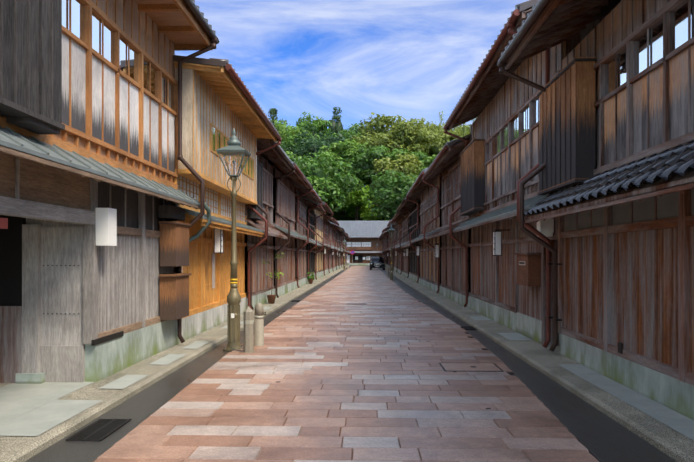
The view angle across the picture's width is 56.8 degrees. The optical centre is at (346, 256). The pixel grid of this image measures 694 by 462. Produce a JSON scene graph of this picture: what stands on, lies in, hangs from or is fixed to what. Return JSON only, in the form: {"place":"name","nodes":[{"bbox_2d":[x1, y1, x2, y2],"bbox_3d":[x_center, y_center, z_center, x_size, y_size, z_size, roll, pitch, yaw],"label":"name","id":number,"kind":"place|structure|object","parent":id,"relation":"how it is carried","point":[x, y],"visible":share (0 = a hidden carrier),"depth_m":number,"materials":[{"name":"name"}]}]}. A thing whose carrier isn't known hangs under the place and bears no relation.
{"place":"outdoors","nodes":[
{"label":"outdoors","id":0,"kind":"place"},
{"bbox_2d":[24,265,676,461],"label":"street surface","id":1,"kind":"object","parent":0,"point":[600,436],"depth_m":6.98,"materials":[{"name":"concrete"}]},
{"bbox_2d":[216,129,250,351],"bbox_3d":[-2.011,-0.315,11.415,0.523,3.950,0.523,0,0,2],"label":"street lamp","id":2,"kind":"object","parent":1,"relation":"on","point":[233,148],"visible":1,"depth_m":11.35,"materials":[{"name":"metal"}]},
{"bbox_2d":[65,300,503,441],"bbox_3d":[0.315,1.641,14.984,5.274,0.038,18.575,0,0,2],"label":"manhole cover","id":3,"kind":"object","parent":1,"relation":"on","point":[100,429],"visible":0.88,"depth_m":6.37,"materials":[{"name":"grey metal"}]},
{"bbox_2d":[342,238,346,269],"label":"street lamp","id":4,"kind":"object","parent":1,"relation":"on","point":[344,253],"visible":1,"depth_m":77.90,"materials":[{"name":"metal"}]},
{"bbox_2d":[94,266,598,461],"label":"paving stones","id":5,"kind":"object","parent":1,"relation":"on","point":[350,359],"visible":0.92,"depth_m":7.28,"materials":[{"name":"stone"}]},
{"bbox_2d":[243,306,253,352],"bbox_3d":[-1.683,1.250,10.976,0.240,0.820,0.240,0,0,2],"label":"bollard","id":6,"kind":"object","parent":5,"relation":"on","point":[248,330],"visible":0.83,"depth_m":10.90,"materials":[{"name":"beige stone"}]},
{"bbox_2d":[254,303,265,345],"bbox_3d":[-1.620,1.253,11.824,0.253,0.815,0.260,0,0,2],"label":"bollard","id":7,"kind":"object","parent":5,"relation":"on","point":[259,312],"visible":0.9,"depth_m":11.76,"materials":[{"name":"beige stone"}]},
{"bbox_2d":[369,257,385,269],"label":"parked suv","id":8,"kind":"object","parent":5,"relation":"on","point":[377,262],"visible":0.98,"depth_m":78.97,"materials":[{"name":"black paint"}]},
{"bbox_2d":[0,265,693,461],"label":"aprons","id":9,"kind":"object","parent":1,"relation":"on","point":[657,425],"visible":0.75,"depth_m":7.44,"materials":[{"name":"concrete"}]},
{"bbox_2d":[262,253,283,302],"bbox_3d":[-2.367,0.704,21.409,0.812,1.713,0.685,0,0,-40],"label":"potted plant","id":10,"kind":"object","parent":9,"relation":"on","point":[271,298],"visible":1,"depth_m":21.45,"materials":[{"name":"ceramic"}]},
{"bbox_2d":[307,272,314,283],"bbox_3d":[-2.083,1.169,37.019,0.496,0.782,0.483,0,0,2],"label":"plant pot","id":11,"kind":"object","parent":9,"relation":"on","point":[310,278],"visible":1,"depth_m":36.89,"materials":[{"name":"ceramic"}]},
{"bbox_2d":[388,224,394,280],"bbox_3d":[3.103,-0.315,44.755,0.523,3.950,0.523,0,0,2],"label":"street lamp","id":12,"kind":"object","parent":1,"relation":"on","point":[391,265],"visible":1,"depth_m":44.68,"materials":[{"name":"metal"}]},
{"bbox_2d":[175,0,528,130],"label":"sky","id":13,"kind":"structure","parent":0,"point":[408,59],"materials":[{"name":"blue"}]},
{"bbox_2d":[325,188,383,220],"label":"hill terrain","id":14,"kind":"structure","parent":0,"point":[337,216],"depth_m":160.25,"materials":[{"name":"green plant"}]},
{"bbox_2d":[268,108,282,134],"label":"conifer tree","id":15,"kind":"object","parent":14,"relation":"on","point":[272,112],"visible":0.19,"depth_m":191.64,"materials":[{"name":"green plant"}]},
{"bbox_2d":[271,119,291,130],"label":"broad tree","id":16,"kind":"object","parent":14,"relation":"on","point":[277,123],"visible":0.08,"depth_m":203.78,"materials":[{"name":"green plant"}]},
{"bbox_2d":[275,125,299,142],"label":"broad tree","id":17,"kind":"object","parent":14,"relation":"on","point":[281,130],"visible":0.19,"depth_m":189.21,"materials":[{"name":"green plant"}]},
{"bbox_2d":[280,141,302,160],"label":"dark tree","id":18,"kind":"object","parent":14,"relation":"on","point":[292,150],"visible":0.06,"depth_m":175.65,"materials":[{"name":"green plant"}]},
{"bbox_2d":[285,152,313,167],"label":"broad tree","id":19,"kind":"object","parent":14,"relation":"on","point":[291,156],"visible":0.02,"depth_m":159.38,"materials":[{"name":"green plant"}]},
{"bbox_2d":[281,126,320,150],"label":"broad tree","id":20,"kind":"object","parent":14,"relation":"on","point":[291,142],"visible":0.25,"depth_m":180.32,"materials":[{"name":"green plant"}]},
{"bbox_2d":[290,156,324,170],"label":"dark tree","id":21,"kind":"object","parent":14,"relation":"on","point":[300,160],"depth_m":150.97,"materials":[{"name":"green plant"}]},
{"bbox_2d":[291,112,331,137],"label":"broad tree","id":22,"kind":"object","parent":14,"relation":"on","point":[322,125],"visible":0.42,"depth_m":192.56,"materials":[{"name":"green plant"}]},
{"bbox_2d":[294,136,328,147],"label":"dark tree","id":23,"kind":"object","parent":14,"relation":"on","point":[316,139],"visible":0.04,"depth_m":177.40,"materials":[{"name":"green plant"}]},
{"bbox_2d":[300,163,331,178],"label":"broad tree","id":24,"kind":"object","parent":14,"relation":"on","point":[325,172],"visible":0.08,"depth_m":155.31,"materials":[{"name":"green plant"}]},
{"bbox_2d":[294,125,351,159],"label":"dark tree","id":25,"kind":"object","parent":14,"relation":"on","point":[311,147],"visible":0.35,"depth_m":166.63,"materials":[{"name":"green plant"}]},
{"bbox_2d":[307,175,344,211],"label":"broad tree","id":26,"kind":"object","parent":14,"relation":"on","point":[326,196],"visible":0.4,"depth_m":137.26,"materials":[{"name":"green plant"}]},
{"bbox_2d":[295,151,364,205],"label":"broad tree","id":27,"kind":"object","parent":14,"relation":"on","point":[338,170],"visible":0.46,"depth_m":140.72,"materials":[{"name":"green plant"}]},
{"bbox_2d":[328,107,343,135],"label":"conifer tree","id":28,"kind":"object","parent":14,"relation":"on","point":[336,127],"visible":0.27,"depth_m":205.02,"materials":[{"name":"green plant"}]},
{"bbox_2d":[319,139,366,214],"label":"broad tree","id":29,"kind":"object","parent":14,"relation":"on","point":[346,149],"visible":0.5,"depth_m":158.74,"materials":[{"name":"green plant"}]},
{"bbox_2d":[326,130,363,146],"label":"broad tree","id":30,"kind":"object","parent":14,"relation":"on","point":[348,133],"visible":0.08,"depth_m":176.26,"materials":[{"name":"green plant"}]},
{"bbox_2d":[336,185,374,220],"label":"lime tree","id":31,"kind":"object","parent":14,"relation":"on","point":[354,204],"visible":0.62,"depth_m":149.96,"materials":[{"name":"green plant"}]},
{"bbox_2d":[346,124,365,184],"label":"broad tree","id":32,"kind":"object","parent":14,"relation":"on","point":[357,125],"depth_m":201.75,"materials":[{"name":"green plant"}]},
{"bbox_2d":[337,123,383,185],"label":"dark tree","id":33,"kind":"object","parent":14,"relation":"on","point":[355,129],"visible":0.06,"depth_m":189.23,"materials":[{"name":"green plant"}]},
{"bbox_2d":[345,143,387,200],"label":"broad tree","id":34,"kind":"object","parent":14,"relation":"on","point":[361,169],"visible":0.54,"depth_m":153.30,"materials":[{"name":"green plant"}]},
{"bbox_2d":[360,204,385,220],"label":"lime tree","id":35,"kind":"object","parent":14,"relation":"on","point":[366,213],"visible":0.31,"depth_m":147.44,"materials":[{"name":"green plant"}]},
{"bbox_2d":[347,132,402,181],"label":"olive tree","id":36,"kind":"object","parent":14,"relation":"on","point":[377,141],"visible":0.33,"depth_m":165.23,"materials":[{"name":"green plant"}]},
{"bbox_2d":[357,145,405,219],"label":"broad tree","id":37,"kind":"object","parent":14,"relation":"on","point":[392,157],"visible":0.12,"depth_m":156.10,"materials":[{"name":"green plant"}]},
{"bbox_2d":[371,199,391,220],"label":"lime tree","id":38,"kind":"object","parent":14,"relation":"on","point":[374,218],"visible":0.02,"depth_m":141.61,"materials":[{"name":"green plant"}]},
{"bbox_2d":[364,170,417,217],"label":"broad tree","id":39,"kind":"object","parent":14,"relation":"on","point":[387,191],"visible":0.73,"depth_m":134.74,"materials":[{"name":"green plant"}]},
{"bbox_2d":[357,112,427,141],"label":"olive tree","id":40,"kind":"object","parent":14,"relation":"on","point":[379,122],"visible":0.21,"depth_m":186.69,"materials":[{"name":"green plant"}]},
{"bbox_2d":[370,151,422,185],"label":"olive tree","id":41,"kind":"object","parent":14,"relation":"on","point":[406,165],"visible":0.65,"depth_m":149.50,"materials":[{"name":"green plant"}]},
{"bbox_2d":[383,185,417,220],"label":"dark tree","id":42,"kind":"object","parent":14,"relation":"on","point":[392,213],"depth_m":134.74,"materials":[{"name":"green plant"}]},
{"bbox_2d":[379,119,431,155],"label":"olive tree","id":43,"kind":"object","parent":14,"relation":"on","point":[410,140],"visible":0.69,"depth_m":165.21,"materials":[{"name":"green plant"}]},
{"bbox_2d":[390,149,428,166],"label":"broad tree","id":44,"kind":"object","parent":14,"relation":"on","point":[420,155],"visible":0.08,"depth_m":157.72,"materials":[{"name":"green plant"}]},
{"bbox_2d":[410,154,437,179],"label":"broad tree","id":45,"kind":"object","parent":14,"relation":"on","point":[427,161],"visible":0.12,"depth_m":152.31,"materials":[{"name":"green plant"}]},
{"bbox_2d":[421,117,431,132],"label":"bamboo tree","id":46,"kind":"object","parent":14,"relation":"on","point":[430,128],"visible":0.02,"depth_m":208.46,"materials":[{"name":"green plant"}]},
{"bbox_2d":[418,120,447,133],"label":"bamboo tree","id":47,"kind":"object","parent":14,"relation":"on","point":[436,131],"visible":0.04,"depth_m":205.76,"materials":[{"name":"green plant"}]},
{"bbox_2d":[419,126,459,156],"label":"olive tree","id":48,"kind":"object","parent":14,"relation":"on","point":[436,146],"visible":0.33,"depth_m":167.81,"materials":[{"name":"green plant"}]},
{"bbox_2d":[431,111,458,133],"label":"bamboo tree","id":49,"kind":"object","parent":14,"relation":"on","point":[441,120],"visible":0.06,"depth_m":216.07,"materials":[{"name":"green plant"}]},
{"bbox_2d":[460,117,477,135],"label":"bamboo tree","id":50,"kind":"object","parent":14,"relation":"on","point":[464,128],"visible":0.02,"depth_m":185.54,"materials":[{"name":"green plant"}]},
{"label":"ground","id":51,"kind":"structure","parent":0,"visible":0},
{"bbox_2d":[0,0,218,424],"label":"wooden townhouse","id":52,"kind":"structure","parent":51,"relation":"on","point":[94,244],"depth_m":8.00,"materials":[{"name":"grey wood"}]},
{"bbox_2d":[173,55,281,343],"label":"wooden townhouse","id":53,"kind":"structure","parent":51,"relation":"on","point":[219,103],"depth_m":13.51,"materials":[{"name":"brown wood"}]},
{"bbox_2d":[244,138,295,309],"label":"wooden townhouse","id":54,"kind":"structure","parent":51,"relation":"on","point":[261,286],"depth_m":21.29,"materials":[{"name":"brown wood"}]},
{"bbox_2d":[260,154,312,297],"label":"wooden townhouse","id":55,"kind":"structure","parent":51,"relation":"on","point":[287,203],"depth_m":27.62,"materials":[{"name":"red wood"}]},
{"bbox_2d":[285,177,321,288],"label":"wooden townhouse","id":56,"kind":"structure","parent":51,"relation":"on","point":[303,256],"depth_m":34.81,"materials":[{"name":"brown wood"}]},
{"bbox_2d":[302,196,325,283],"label":"wooden townhouse","id":57,"kind":"structure","parent":51,"relation":"on","point":[312,219],"depth_m":41.11,"materials":[{"name":"brown wood"}]},
{"bbox_2d":[297,191,332,279],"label":"wooden townhouse","id":58,"kind":"structure","parent":51,"relation":"on","point":[319,254],"depth_m":47.77,"materials":[{"name":"beige wood"}]},
{"bbox_2d":[323,213,336,275],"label":"wooden townhouse","id":59,"kind":"structure","parent":51,"relation":"on","point":[332,219],"depth_m":56.18,"materials":[{"name":"red wood"}]},
{"bbox_2d":[326,220,338,273],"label":"wooden townhouse","id":60,"kind":"structure","parent":51,"relation":"on","point":[330,257],"depth_m":62.46,"materials":[{"name":"brown wood"}]},
{"bbox_2d":[331,223,341,271],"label":"wooden townhouse","id":61,"kind":"structure","parent":51,"relation":"on","point":[334,261],"depth_m":71.93,"materials":[{"name":"red wood"}]},
{"bbox_2d":[329,221,344,269],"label":"wooden townhouse","id":62,"kind":"structure","parent":51,"relation":"on","point":[338,241],"depth_m":79.93,"materials":[{"name":"beige wood"}]},
{"bbox_2d":[338,230,346,267],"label":"wooden townhouse","id":63,"kind":"structure","parent":51,"relation":"on","point":[340,259],"depth_m":89.39,"materials":[{"name":"brown wood"}]},
{"bbox_2d":[341,232,348,267],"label":"wooden townhouse","id":64,"kind":"structure","parent":51,"relation":"on","point":[342,249],"depth_m":97.12,"materials":[{"name":"red wood"}]},
{"bbox_2d":[344,236,350,264],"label":"wooden townhouse","id":65,"kind":"structure","parent":51,"relation":"on","point":[347,251],"depth_m":111.05,"materials":[{"name":"brown wood"}]},
{"bbox_2d":[337,221,388,264],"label":"end house","id":66,"kind":"structure","parent":51,"relation":"on","point":[364,241],"depth_m":122.44,"materials":[{"name":"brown wood"}]},
{"bbox_2d":[378,235,384,261],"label":"wooden townhouse","id":67,"kind":"structure","parent":51,"relation":"on","point":[383,246],"depth_m":104.46,"materials":[{"name":"brown wood"}]},
{"bbox_2d":[380,231,387,266],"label":"wooden townhouse","id":68,"kind":"structure","parent":51,"relation":"on","point":[385,249],"depth_m":98.67,"materials":[{"name":"beige wood"}]},
{"bbox_2d":[381,231,388,267],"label":"wooden townhouse","id":69,"kind":"structure","parent":51,"relation":"on","point":[387,241],"depth_m":89.60,"materials":[{"name":"brown wood"}]},
{"bbox_2d":[382,228,393,268],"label":"wooden townhouse","id":70,"kind":"structure","parent":51,"relation":"on","point":[389,246],"depth_m":82.88,"materials":[{"name":"red wood"}]},
{"bbox_2d":[384,223,395,270],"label":"wooden townhouse","id":71,"kind":"structure","parent":51,"relation":"on","point":[386,229],"depth_m":73.76,"materials":[{"name":"brown wood"}]},
{"bbox_2d":[387,220,401,272],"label":"wooden townhouse","id":72,"kind":"structure","parent":51,"relation":"on","point":[395,237],"depth_m":66.36,"materials":[{"name":"beige wood"}]},
{"bbox_2d":[389,212,408,274],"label":"wooden townhouse","id":73,"kind":"structure","parent":51,"relation":"on","point":[399,236],"depth_m":59.16,"materials":[{"name":"red wood"}]},
{"bbox_2d":[392,203,415,277],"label":"wooden townhouse","id":74,"kind":"structure","parent":51,"relation":"on","point":[404,259],"depth_m":50.86,"materials":[{"name":"brown wood"}]},
{"bbox_2d":[396,188,426,282],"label":"wooden townhouse","id":75,"kind":"structure","parent":51,"relation":"on","point":[412,256],"depth_m":42.37,"materials":[{"name":"brown wood"}]},
{"bbox_2d":[406,166,451,293],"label":"wooden townhouse","id":76,"kind":"structure","parent":51,"relation":"on","point":[427,272],"depth_m":31.86,"materials":[{"name":"beige wood"}]},
{"bbox_2d":[422,133,470,307],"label":"wooden townhouse","id":77,"kind":"structure","parent":51,"relation":"on","point":[453,269],"depth_m":23.15,"materials":[{"name":"brown wood"}]},
{"bbox_2d":[443,0,606,347],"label":"wooden townhouse","id":78,"kind":"structure","parent":51,"relation":"on","point":[510,267],"depth_m":14.02,"materials":[{"name":"brown wood"}]},
{"bbox_2d":[497,0,693,419],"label":"wooden townhouse","id":79,"kind":"structure","parent":51,"relation":"on","point":[615,168],"depth_m":7.88,"materials":[{"name":"brown wood"}]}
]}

